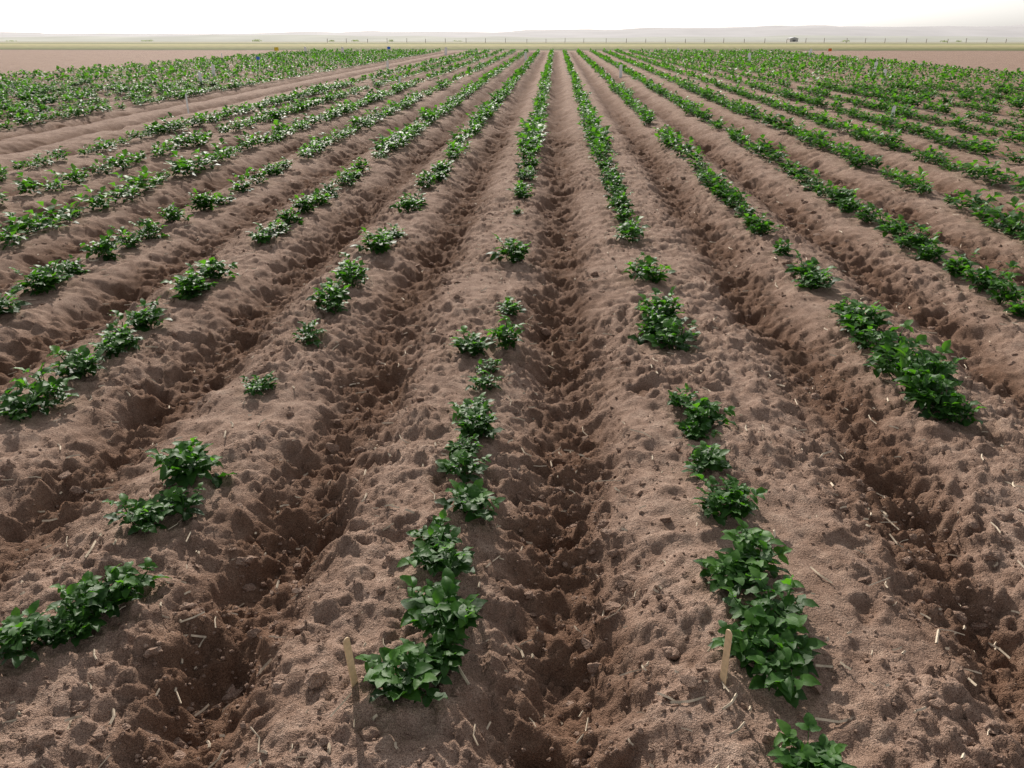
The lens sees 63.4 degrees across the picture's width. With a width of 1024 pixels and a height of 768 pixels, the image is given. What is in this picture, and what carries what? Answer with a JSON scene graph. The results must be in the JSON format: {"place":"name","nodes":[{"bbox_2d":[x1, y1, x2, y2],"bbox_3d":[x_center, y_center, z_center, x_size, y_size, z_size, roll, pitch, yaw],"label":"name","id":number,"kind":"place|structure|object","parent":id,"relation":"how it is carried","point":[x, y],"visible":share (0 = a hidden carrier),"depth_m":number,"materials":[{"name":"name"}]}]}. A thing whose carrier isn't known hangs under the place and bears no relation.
{"place":"outdoors","nodes":[
{"label":"outdoors","id":0,"kind":"place"},
{"bbox_2d":[0,41,1023,767],"bbox_3d":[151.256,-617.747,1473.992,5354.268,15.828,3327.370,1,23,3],"label":"ground","id":1,"kind":"structure","parent":0,"point":[482,171],"depth_m":3.25,"materials":[{"name":"soil"}]},
{"bbox_2d":[0,286,30,314],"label":"potato plant","id":2,"kind":"object","parent":1,"relation":"on","point":[5,303],"visible":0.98,"depth_m":4.40,"materials":[{"name":"green plant"}]},
{"bbox_2d":[0,599,52,668],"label":"potato plant","id":3,"kind":"object","parent":1,"relation":"on","point":[32,627],"visible":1,"depth_m":2.00,"materials":[{"name":"green plant"}]},
{"bbox_2d":[0,377,64,422],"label":"potato plant","id":4,"kind":"object","parent":1,"relation":"on","point":[10,406],"visible":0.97,"depth_m":3.26,"materials":[{"name":"green plant"}]},
{"bbox_2d":[8,267,61,295],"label":"potato plant","id":5,"kind":"object","parent":1,"relation":"on","point":[48,283],"visible":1,"depth_m":4.75,"materials":[{"name":"green plant"}]},
{"bbox_2d":[9,362,79,407],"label":"potato plant","id":6,"kind":"object","parent":1,"relation":"on","point":[52,384],"visible":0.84,"depth_m":3.37,"materials":[{"name":"green plant"}]},
{"bbox_2d":[32,605,91,648],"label":"potato plant","id":7,"kind":"object","parent":1,"relation":"on","point":[62,633],"visible":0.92,"depth_m":2.05,"materials":[{"name":"green plant"}]},
{"bbox_2d":[45,344,105,379],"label":"potato plant","id":8,"kind":"object","parent":1,"relation":"on","point":[84,362],"visible":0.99,"depth_m":3.60,"materials":[{"name":"green plant"}]},
{"bbox_2d":[45,570,129,633],"bbox_3d":[-1.089,0.543,2.117,0.171,0.136,0.197,6,24,13],"label":"potato plant","id":9,"kind":"object","parent":1,"relation":"on","point":[86,598],"visible":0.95,"depth_m":2.10,"materials":[{"name":"green plant"}]},
{"bbox_2d":[79,229,121,260],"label":"potato plant","id":10,"kind":"object","parent":1,"relation":"on","point":[106,245],"visible":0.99,"depth_m":5.47,"materials":[{"name":"green plant"}]},
{"bbox_2d":[88,331,131,358],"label":"potato plant","id":11,"kind":"object","parent":1,"relation":"on","point":[115,347],"visible":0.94,"depth_m":3.82,"materials":[{"name":"green plant"}]},
{"bbox_2d":[94,310,144,350],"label":"potato plant","id":12,"kind":"object","parent":1,"relation":"on","point":[124,331],"visible":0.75,"depth_m":3.96,"materials":[{"name":"green plant"}]},
{"bbox_2d":[86,557,172,605],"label":"potato plant","id":13,"kind":"object","parent":1,"relation":"on","point":[132,584],"visible":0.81,"depth_m":2.20,"materials":[{"name":"green plant"}]},
{"bbox_2d":[102,493,172,534],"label":"potato plant","id":14,"kind":"object","parent":1,"relation":"on","point":[143,512],"visible":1,"depth_m":2.50,"materials":[{"name":"green plant"}]},
{"bbox_2d":[125,296,172,331],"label":"potato plant","id":15,"kind":"object","parent":1,"relation":"on","point":[150,316],"visible":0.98,"depth_m":4.21,"materials":[{"name":"green plant"}]},
{"bbox_2d":[130,217,169,239],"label":"potato plant","id":16,"kind":"object","parent":1,"relation":"on","point":[152,229],"visible":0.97,"depth_m":6.03,"materials":[{"name":"green plant"}]},
{"bbox_2d":[0,48,314,77],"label":"potato crop row","id":17,"kind":"object","parent":1,"relation":"on","point":[99,65],"visible":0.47,"depth_m":32.15,"materials":[{"name":"green plant"}]},
{"bbox_2d":[0,48,326,79],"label":"potato crop row","id":18,"kind":"object","parent":1,"relation":"on","point":[70,70],"visible":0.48,"depth_m":34.35,"materials":[{"name":"green plant"}]},
{"bbox_2d":[2,48,340,81],"bbox_3d":[-14.052,-12.139,31.725,0.534,0.326,62.228,1,23,3],"label":"potato crop row","id":19,"kind":"object","parent":1,"relation":"on","point":[122,70],"visible":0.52,"depth_m":33.59,"materials":[{"name":"green plant"}]},
{"bbox_2d":[0,48,353,85],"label":"potato crop row","id":20,"kind":"object","parent":1,"relation":"on","point":[90,73],"visible":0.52,"depth_m":28.63,"materials":[{"name":"green plant"}]},
{"bbox_2d":[153,482,205,520],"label":"potato plant","id":21,"kind":"object","parent":1,"relation":"on","point":[175,497],"visible":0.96,"depth_m":2.56,"materials":[{"name":"green plant"}]},
{"bbox_2d":[0,50,361,89],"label":"potato crop row","id":22,"kind":"object","parent":1,"relation":"on","point":[16,84],"visible":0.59,"depth_m":27.38,"materials":[{"name":"green plant"}]},
{"bbox_2d":[169,274,204,299],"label":"potato plant","id":23,"kind":"object","parent":1,"relation":"on","point":[184,290],"visible":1,"depth_m":4.65,"materials":[{"name":"green plant"}]},
{"bbox_2d":[0,49,375,93],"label":"potato crop row","id":24,"kind":"object","parent":1,"relation":"on","point":[82,81],"visible":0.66,"depth_m":25.12,"materials":[{"name":"green plant"}]},
{"bbox_2d":[146,436,236,488],"bbox_3d":[-1.073,0.270,2.747,0.257,0.205,0.232,-21,31,-40],"label":"potato plant","id":25,"kind":"object","parent":1,"relation":"on","point":[186,462],"visible":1,"depth_m":2.71,"materials":[{"name":"green plant"}]},
{"bbox_2d":[0,49,387,98],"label":"potato crop row","id":26,"kind":"object","parent":1,"relation":"on","point":[32,91],"visible":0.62,"depth_m":23.69,"materials":[{"name":"green plant"}]},
{"bbox_2d":[0,49,401,104],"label":"potato crop row","id":27,"kind":"object","parent":1,"relation":"on","point":[105,88],"visible":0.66,"depth_m":23.12,"materials":[{"name":"green plant"}]},
{"bbox_2d":[0,49,413,109],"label":"potato crop row","id":28,"kind":"object","parent":1,"relation":"on","point":[52,100],"visible":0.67,"depth_m":19.94,"materials":[{"name":"green plant"}]},
{"bbox_2d":[0,48,426,119],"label":"potato crop row","id":29,"kind":"object","parent":1,"relation":"on","point":[43,107],"visible":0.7,"depth_m":19.52,"materials":[{"name":"green plant"}]},
{"bbox_2d":[195,257,239,278],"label":"potato plant","id":30,"kind":"object","parent":1,"relation":"on","point":[213,264],"visible":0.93,"depth_m":5.02,"materials":[{"name":"green plant"}]},
{"bbox_2d":[0,48,441,130],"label":"potato crop row","id":31,"kind":"object","parent":1,"relation":"on","point":[175,94],"visible":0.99,"depth_m":18.20,"materials":[{"name":"green plant"}]},
{"bbox_2d":[0,48,477,181],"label":"potato crop row","id":32,"kind":"object","parent":1,"relation":"on","point":[156,127],"visible":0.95,"depth_m":13.35,"materials":[{"name":"green plant"}]},
{"bbox_2d":[0,49,490,203],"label":"potato crop row","id":33,"kind":"object","parent":1,"relation":"on","point":[74,175],"visible":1,"depth_m":10.93,"materials":[{"name":"green plant"}]},
{"bbox_2d":[0,49,503,249],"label":"potato crop row","id":34,"kind":"object","parent":1,"relation":"on","point":[19,226],"visible":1,"depth_m":8.54,"materials":[{"name":"green plant"}]},
{"bbox_2d":[240,370,277,395],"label":"potato plant","id":35,"kind":"object","parent":1,"relation":"on","point":[254,385],"visible":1,"depth_m":3.46,"materials":[{"name":"green plant"}]},
{"bbox_2d":[292,318,326,347],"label":"potato plant","id":36,"kind":"object","parent":1,"relation":"on","point":[306,331],"visible":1,"depth_m":3.98,"materials":[{"name":"green plant"}]},
{"bbox_2d":[305,277,351,306],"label":"potato plant","id":37,"kind":"object","parent":1,"relation":"on","point":[329,287],"visible":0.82,"depth_m":4.50,"materials":[{"name":"green plant"}]},
{"bbox_2d":[332,260,368,287],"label":"potato plant","id":38,"kind":"object","parent":1,"relation":"on","point":[348,277],"visible":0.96,"depth_m":4.87,"materials":[{"name":"green plant"}]},
{"bbox_2d":[350,227,392,253],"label":"potato plant","id":39,"kind":"object","parent":1,"relation":"on","point":[378,244],"visible":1,"depth_m":5.57,"materials":[{"name":"green plant"}]},
{"bbox_2d":[355,642,447,707],"bbox_3d":[-0.248,0.651,1.876,0.195,0.128,0.194,-10,19,-16],"label":"potato plant","id":40,"kind":"object","parent":1,"relation":"on","point":[412,678],"visible":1,"depth_m":1.85,"materials":[{"name":"green plant"}]},
{"bbox_2d":[295,49,515,157],"bbox_3d":[-1.148,-13.370,34.602,0.527,0.344,54.438,1,23,3],"label":"potato crop row","id":41,"kind":"object","parent":1,"relation":"on","point":[406,101],"visible":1,"depth_m":13.72,"materials":[{"name":"green plant"}]},
{"bbox_2d":[406,509,456,546],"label":"potato plant","id":42,"kind":"object","parent":1,"relation":"on","point":[439,520],"visible":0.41,"depth_m":2.42,"materials":[{"name":"green plant"}]},
{"bbox_2d":[395,627,469,686],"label":"potato plant","id":43,"kind":"object","parent":1,"relation":"on","point":[449,658],"visible":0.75,"depth_m":1.97,"materials":[{"name":"green plant"}]},
{"bbox_2d":[396,525,474,576],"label":"potato plant","id":44,"kind":"object","parent":1,"relation":"on","point":[439,556],"visible":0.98,"depth_m":2.29,"materials":[{"name":"green plant"}]},
{"bbox_2d":[399,567,487,650],"bbox_3d":[-0.189,0.556,2.088,0.240,0.184,0.203,10,25,22],"label":"potato plant","id":45,"kind":"object","parent":1,"relation":"on","point":[446,614],"visible":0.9,"depth_m":2.06,"materials":[{"name":"green plant"}]},
{"bbox_2d":[368,49,528,159],"bbox_3d":[-0.222,-13.362,34.579,0.502,0.334,54.547,1,23,3],"label":"potato crop row","id":46,"kind":"object","parent":1,"relation":"on","point":[401,136],"visible":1,"depth_m":13.53,"materials":[{"name":"green plant"}]},
{"bbox_2d":[435,449,491,482],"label":"potato plant","id":47,"kind":"object","parent":1,"relation":"on","point":[457,457],"visible":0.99,"depth_m":2.79,"materials":[{"name":"green plant"}]},
{"bbox_2d":[444,433,482,456],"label":"potato plant","id":48,"kind":"object","parent":1,"relation":"on","point":[465,444],"visible":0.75,"depth_m":2.92,"materials":[{"name":"green plant"}]},
{"bbox_2d":[434,478,505,521],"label":"potato plant","id":49,"kind":"object","parent":1,"relation":"on","point":[471,498],"visible":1,"depth_m":2.55,"materials":[{"name":"green plant"}]},
{"bbox_2d":[448,325,493,355],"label":"potato plant","id":50,"kind":"object","parent":1,"relation":"on","point":[476,343],"visible":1,"depth_m":3.84,"materials":[{"name":"green plant"}]},
{"bbox_2d":[451,398,504,440],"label":"potato plant","id":51,"kind":"object","parent":1,"relation":"on","point":[477,420],"visible":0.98,"depth_m":3.06,"materials":[{"name":"green plant"}]},
{"bbox_2d":[442,49,539,159],"bbox_3d":[0.618,-13.323,34.502,0.536,0.312,54.343,1,23,3],"label":"potato crop row","id":52,"kind":"object","parent":1,"relation":"on","point":[485,112],"visible":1,"depth_m":13.91,"materials":[{"name":"green plant"}]},
{"bbox_2d":[484,315,526,349],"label":"potato plant","id":53,"kind":"object","parent":1,"relation":"on","point":[502,332],"visible":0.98,"depth_m":3.94,"materials":[{"name":"green plant"}]},
{"bbox_2d":[487,233,530,263],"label":"potato plant","id":54,"kind":"object","parent":1,"relation":"on","point":[519,251],"visible":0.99,"depth_m":5.36,"materials":[{"name":"green plant"}]},
{"bbox_2d":[0,168,1023,767],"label":"soil clods","id":55,"kind":"object","parent":1,"relation":"on","point":[316,678],"visible":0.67,"depth_m":2.31,"materials":[{"name":"brown soil"}]},
{"bbox_2d":[0,168,1023,767],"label":"straw litter","id":56,"kind":"object","parent":1,"relation":"on","point":[884,514],"visible":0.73,"depth_m":2.46,"materials":[{"name":"beige plant"}]},
{"bbox_2d":[514,48,554,160],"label":"potato crop row","id":57,"kind":"object","parent":1,"relation":"on","point":[533,133],"visible":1,"depth_m":12.36,"materials":[{"name":"green plant"}]},
{"bbox_2d":[562,49,616,162],"bbox_3d":[2.375,-13.194,34.209,0.512,0.317,54.064,1,23,3],"label":"potato crop row","id":58,"kind":"object","parent":1,"relation":"on","point":[596,134],"visible":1,"depth_m":12.62,"materials":[{"name":"green plant"}]},
{"bbox_2d":[576,48,703,161],"bbox_3d":[3.364,-13.321,34.481,0.509,0.326,54.649,1,23,3],"label":"potato crop row","id":59,"kind":"object","parent":1,"relation":"on","point":[667,135],"visible":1,"depth_m":13.55,"materials":[{"name":"green plant"}]},
{"bbox_2d":[621,255,675,283],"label":"potato plant","id":60,"kind":"object","parent":1,"relation":"on","point":[647,271],"visible":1,"depth_m":4.96,"materials":[{"name":"green plant"}]},
{"bbox_2d":[627,308,672,344],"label":"potato plant","id":61,"kind":"object","parent":1,"relation":"on","point":[653,319],"visible":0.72,"depth_m":4.07,"materials":[{"name":"green plant"}]},
{"bbox_2d":[634,286,690,325],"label":"potato plant","id":62,"kind":"object","parent":1,"relation":"on","point":[665,303],"visible":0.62,"depth_m":4.21,"materials":[{"name":"green plant"}]},
{"bbox_2d":[642,317,700,351],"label":"potato plant","id":63,"kind":"object","parent":1,"relation":"on","point":[672,329],"visible":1,"depth_m":3.93,"materials":[{"name":"green plant"}]},
{"bbox_2d":[589,48,790,162],"bbox_3d":[4.286,-13.091,33.963,0.579,0.316,53.680,1,23,3],"label":"potato crop row","id":64,"kind":"object","parent":1,"relation":"on","point":[690,106],"visible":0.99,"depth_m":13.99,"materials":[{"name":"green plant"}]},
{"bbox_2d":[674,409,720,440],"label":"potato plant","id":65,"kind":"object","parent":1,"relation":"on","point":[691,427],"visible":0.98,"depth_m":3.08,"materials":[{"name":"green plant"}]},
{"bbox_2d":[682,440,732,478],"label":"potato plant","id":66,"kind":"object","parent":1,"relation":"on","point":[712,459],"visible":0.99,"depth_m":2.82,"materials":[{"name":"green plant"}]},
{"bbox_2d":[681,397,737,427],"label":"potato plant","id":67,"kind":"object","parent":1,"relation":"on","point":[702,405],"visible":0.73,"depth_m":3.17,"materials":[{"name":"green plant"}]},
{"bbox_2d":[693,549,759,594],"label":"potato plant","id":68,"kind":"object","parent":1,"relation":"on","point":[721,568],"visible":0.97,"depth_m":2.21,"materials":[{"name":"green plant"}]},
{"bbox_2d":[690,472,767,526],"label":"potato plant","id":69,"kind":"object","parent":1,"relation":"on","point":[738,507],"visible":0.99,"depth_m":2.55,"materials":[{"name":"green plant"}]},
{"bbox_2d":[708,610,780,677],"bbox_3d":[0.567,0.607,1.996,0.176,0.103,0.181,12,32,23],"label":"potato plant","id":70,"kind":"object","parent":1,"relation":"on","point":[757,620],"visible":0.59,"depth_m":1.99,"materials":[{"name":"green plant"}]},
{"bbox_2d":[718,517,792,591],"bbox_3d":[0.675,0.464,2.295,0.204,0.145,0.205,-17,31,-42],"label":"potato plant","id":71,"kind":"object","parent":1,"relation":"on","point":[747,542],"visible":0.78,"depth_m":2.29,"materials":[{"name":"green plant"}]},
{"bbox_2d":[721,566,819,635],"bbox_3d":[0.651,0.546,2.102,0.228,0.144,0.234,7,24,32],"label":"potato plant","id":72,"kind":"object","parent":1,"relation":"on","point":[787,608],"visible":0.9,"depth_m":2.08,"materials":[{"name":"green plant"}]},
{"bbox_2d":[730,615,826,708],"bbox_3d":[0.637,0.638,1.931,0.226,0.133,0.244,-10,27,-11],"label":"potato plant","id":73,"kind":"object","parent":1,"relation":"on","point":[785,657],"visible":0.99,"depth_m":1.92,"materials":[{"name":"green plant"}]},
{"bbox_2d":[784,249,829,282],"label":"potato plant","id":74,"kind":"object","parent":1,"relation":"on","point":[812,263],"visible":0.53,"depth_m":5.03,"materials":[{"name":"green plant"}]},
{"bbox_2d":[766,712,856,767],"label":"potato plant","id":75,"kind":"object","parent":1,"relation":"on","point":[824,752],"visible":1,"depth_m":1.69,"materials":[{"name":"green plant"}]},
{"bbox_2d":[602,48,1023,240],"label":"potato crop row","id":76,"kind":"object","parent":1,"relation":"on","point":[1011,221],"visible":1,"depth_m":9.26,"materials":[{"name":"green plant"}]},
{"bbox_2d":[791,265,843,289],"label":"potato plant","id":77,"kind":"object","parent":1,"relation":"on","point":[815,279],"visible":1,"depth_m":4.86,"materials":[{"name":"green plant"}]},
{"bbox_2d":[614,48,1023,193],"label":"potato crop row","id":78,"kind":"object","parent":1,"relation":"on","point":[863,131],"visible":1,"depth_m":11.46,"materials":[{"name":"green plant"}]},
{"bbox_2d":[629,49,1023,163],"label":"potato crop row","id":79,"kind":"object","parent":1,"relation":"on","point":[918,130],"visible":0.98,"depth_m":13.43,"materials":[{"name":"green plant"}]},
{"bbox_2d":[640,48,1023,145],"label":"potato crop row","id":80,"kind":"object","parent":1,"relation":"on","point":[902,111],"visible":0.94,"depth_m":15.38,"materials":[{"name":"green plant"}]},
{"bbox_2d":[654,48,1023,130],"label":"potato crop row","id":81,"kind":"object","parent":1,"relation":"on","point":[909,100],"visible":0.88,"depth_m":18.27,"materials":[{"name":"green plant"}]},
{"bbox_2d":[667,48,1023,117],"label":"potato crop row","id":82,"kind":"object","parent":1,"relation":"on","point":[978,107],"visible":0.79,"depth_m":19.82,"materials":[{"name":"green plant"}]},
{"bbox_2d":[680,49,1023,108],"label":"potato crop row","id":83,"kind":"object","parent":1,"relation":"on","point":[1015,102],"visible":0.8,"depth_m":21.13,"materials":[{"name":"green plant"}]},
{"bbox_2d":[692,49,1023,102],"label":"potato crop row","id":84,"kind":"object","parent":1,"relation":"on","point":[939,86],"visible":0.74,"depth_m":22.99,"materials":[{"name":"green plant"}]},
{"bbox_2d":[831,299,894,330],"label":"potato plant","id":85,"kind":"object","parent":1,"relation":"on","point":[849,315],"visible":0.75,"depth_m":4.12,"materials":[{"name":"green plant"}]},
{"bbox_2d":[705,49,1023,96],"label":"potato crop row","id":86,"kind":"object","parent":1,"relation":"on","point":[1005,90],"visible":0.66,"depth_m":27.33,"materials":[{"name":"green plant"}]},
{"bbox_2d":[840,317,899,349],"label":"potato plant","id":87,"kind":"object","parent":1,"relation":"on","point":[858,337],"visible":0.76,"depth_m":3.95,"materials":[{"name":"green plant"}]},
{"bbox_2d":[719,49,1023,91],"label":"potato crop row","id":88,"kind":"object","parent":1,"relation":"on","point":[943,75],"visible":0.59,"depth_m":25.84,"materials":[{"name":"green plant"}]},
{"bbox_2d":[733,48,1023,86],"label":"potato crop row","id":89,"kind":"object","parent":1,"relation":"on","point":[892,68],"visible":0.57,"depth_m":30.28,"materials":[{"name":"green plant"}]},
{"bbox_2d":[745,49,1021,80],"bbox_3d":[15.068,-11.556,30.343,0.523,0.333,62.094,1,23,3],"label":"potato crop row","id":90,"kind":"object","parent":1,"relation":"on","point":[919,67],"visible":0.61,"depth_m":31.02,"materials":[{"name":"green plant"}]},
{"bbox_2d":[758,49,1023,78],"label":"potato crop row","id":91,"kind":"object","parent":1,"relation":"on","point":[907,63],"visible":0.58,"depth_m":33.52,"materials":[{"name":"green plant"}]},
{"bbox_2d":[861,319,929,368],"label":"potato plant","id":92,"kind":"object","parent":1,"relation":"on","point":[889,337],"visible":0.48,"depth_m":3.72,"materials":[{"name":"green plant"}]},
{"bbox_2d":[862,338,932,377],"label":"potato plant","id":93,"kind":"object","parent":1,"relation":"on","point":[894,364],"visible":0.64,"depth_m":3.60,"materials":[{"name":"green plant"}]},
{"bbox_2d":[772,49,1023,74],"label":"potato crop row","id":94,"kind":"object","parent":1,"relation":"on","point":[925,64],"visible":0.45,"depth_m":35.62,"materials":[{"name":"green plant"}]},
{"bbox_2d":[892,221,943,247],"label":"potato plant","id":95,"kind":"object","parent":1,"relation":"on","point":[910,239],"visible":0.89,"depth_m":5.73,"materials":[{"name":"green plant"}]},
{"bbox_2d":[907,235,949,262],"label":"potato plant","id":96,"kind":"object","parent":1,"relation":"on","point":[928,252],"visible":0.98,"depth_m":5.47,"materials":[{"name":"green plant"}]},
{"bbox_2d":[893,363,965,420],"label":"potato plant","id":97,"kind":"object","parent":1,"relation":"on","point":[922,393],"visible":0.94,"depth_m":3.27,"materials":[{"name":"green plant"}]},
{"bbox_2d":[891,336,968,393],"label":"potato plant","id":98,"kind":"object","parent":1,"relation":"on","point":[928,362],"visible":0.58,"depth_m":3.42,"materials":[{"name":"green plant"}]},
{"bbox_2d":[930,391,987,425],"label":"potato plant","id":99,"kind":"object","parent":1,"relation":"on","point":[957,401],"visible":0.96,"depth_m":3.18,"materials":[{"name":"green plant"}]},
{"bbox_2d":[941,248,983,277],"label":"potato plant","id":100,"kind":"object","parent":1,"relation":"on","point":[953,267],"visible":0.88,"depth_m":5.09,"materials":[{"name":"green plant"}]},
{"bbox_2d":[959,261,1022,292],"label":"potato plant","id":101,"kind":"object","parent":1,"relation":"on","point":[982,278],"visible":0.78,"depth_m":4.84,"materials":[{"name":"green plant"}]},
{"bbox_2d":[984,273,1023,305],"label":"potato plant","id":102,"kind":"object","parent":1,"relation":"on","point":[1014,294],"visible":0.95,"depth_m":4.57,"materials":[{"name":"green plant"}]},
{"bbox_2d":[0,24,1023,37],"bbox_3d":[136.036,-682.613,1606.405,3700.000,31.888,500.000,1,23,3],"label":"hills","id":103,"kind":"structure","parent":0,"point":[983,31],"depth_m":1600.28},
{"bbox_2d":[0,35,1023,41],"bbox_3d":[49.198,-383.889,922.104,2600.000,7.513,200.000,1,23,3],"label":"hills","id":104,"kind":"structure","parent":0,"point":[808,38],"depth_m":917.14,"materials":[{"name":"grey"}]},
{"bbox_2d":[0,0,1023,33],"label":"sky","id":105,"kind":"structure","parent":0,"point":[37,16],"materials":[{"name":"white"}]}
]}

